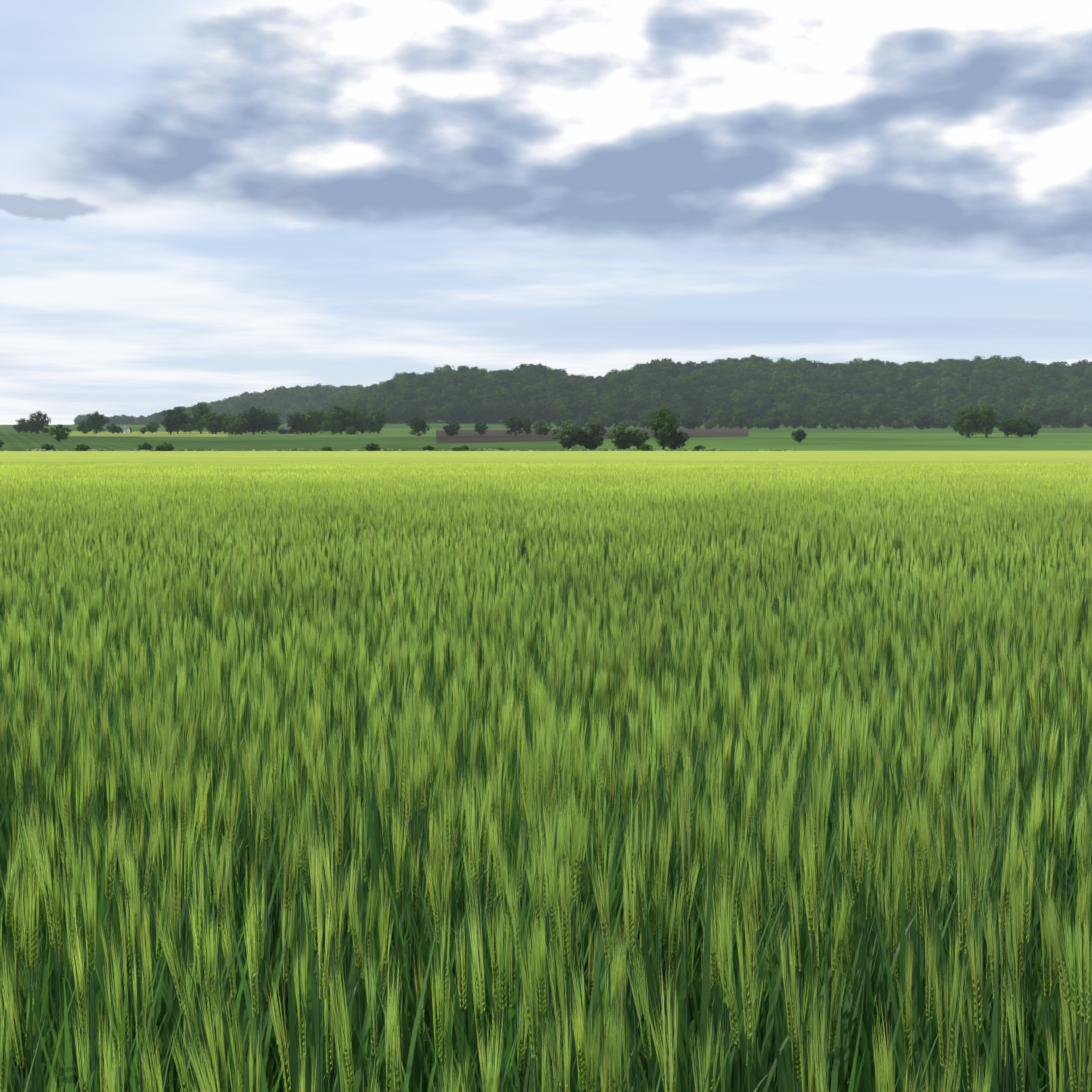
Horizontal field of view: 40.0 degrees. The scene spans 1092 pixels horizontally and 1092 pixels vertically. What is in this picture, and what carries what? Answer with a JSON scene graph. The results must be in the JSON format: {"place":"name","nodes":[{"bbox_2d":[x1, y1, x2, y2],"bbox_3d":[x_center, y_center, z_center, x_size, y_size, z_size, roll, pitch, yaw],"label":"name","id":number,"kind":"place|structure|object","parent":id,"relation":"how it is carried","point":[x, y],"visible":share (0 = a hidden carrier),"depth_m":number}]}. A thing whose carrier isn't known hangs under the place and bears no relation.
{"place":"outdoors","nodes":[
{"label":"outdoors","id":0,"kind":"place"},
{"bbox_2d":[0,431,146,440],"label":"field","id":1,"kind":"structure","parent":0,"point":[16,436],"depth_m":705.32},
{"bbox_2d":[119,426,129,432],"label":"farm house","id":2,"kind":"structure","parent":0,"point":[125,429],"depth_m":880.79},
{"bbox_2d":[50,431,227,436],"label":"yellow field","id":3,"kind":"structure","parent":0,"point":[159,434],"depth_m":817.30},
{"bbox_2d":[282,426,297,433],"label":"farm barn","id":4,"kind":"structure","parent":0,"point":[287,428],"depth_m":860.54},
{"bbox_2d":[0,440,591,450],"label":"dark green field","id":5,"kind":"structure","parent":0,"point":[335,445],"depth_m":519.27},
{"bbox_2d":[141,428,534,437],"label":"green field","id":6,"kind":"structure","parent":0,"point":[397,433],"depth_m":820.78},
{"bbox_2d":[0,384,1090,1090],"bbox_3d":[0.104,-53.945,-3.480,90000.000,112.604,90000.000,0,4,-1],"label":"ground","id":7,"kind":"structure","parent":0,"point":[438,424],"depth_m":642.10},
{"bbox_2d":[5,448,794,450],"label":"field margin weeds","id":8,"kind":"object","parent":7,"relation":"on","point":[202,449],"visible":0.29,"depth_m":401.21},
{"bbox_2d":[436,428,747,443],"bbox_3d":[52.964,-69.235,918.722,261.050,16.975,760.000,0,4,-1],"label":"ploughed field","id":9,"kind":"structure","parent":7,"relation":"on","point":[465,436],"depth_m":774.13},
{"bbox_2d":[595,433,1091,450],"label":"bright green field","id":10,"kind":"structure","parent":7,"relation":"on","point":[919,441],"depth_m":559.41},
{"bbox_2d":[0,451,1091,520],"bbox_3d":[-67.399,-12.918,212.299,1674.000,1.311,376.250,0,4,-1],"label":"barley field","id":11,"kind":"structure","parent":0,"point":[536,457],"depth_m":148.36},
{"bbox_2d":[0,0,1091,424],"label":"sky","id":12,"kind":"structure","parent":0,"point":[206,201]},
{"bbox_2d":[594,426,1091,432],"bbox_3d":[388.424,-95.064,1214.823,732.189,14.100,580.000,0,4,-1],"label":"green field","id":13,"kind":"structure","parent":0,"point":[1061,429],"depth_m":1115.74}
]}

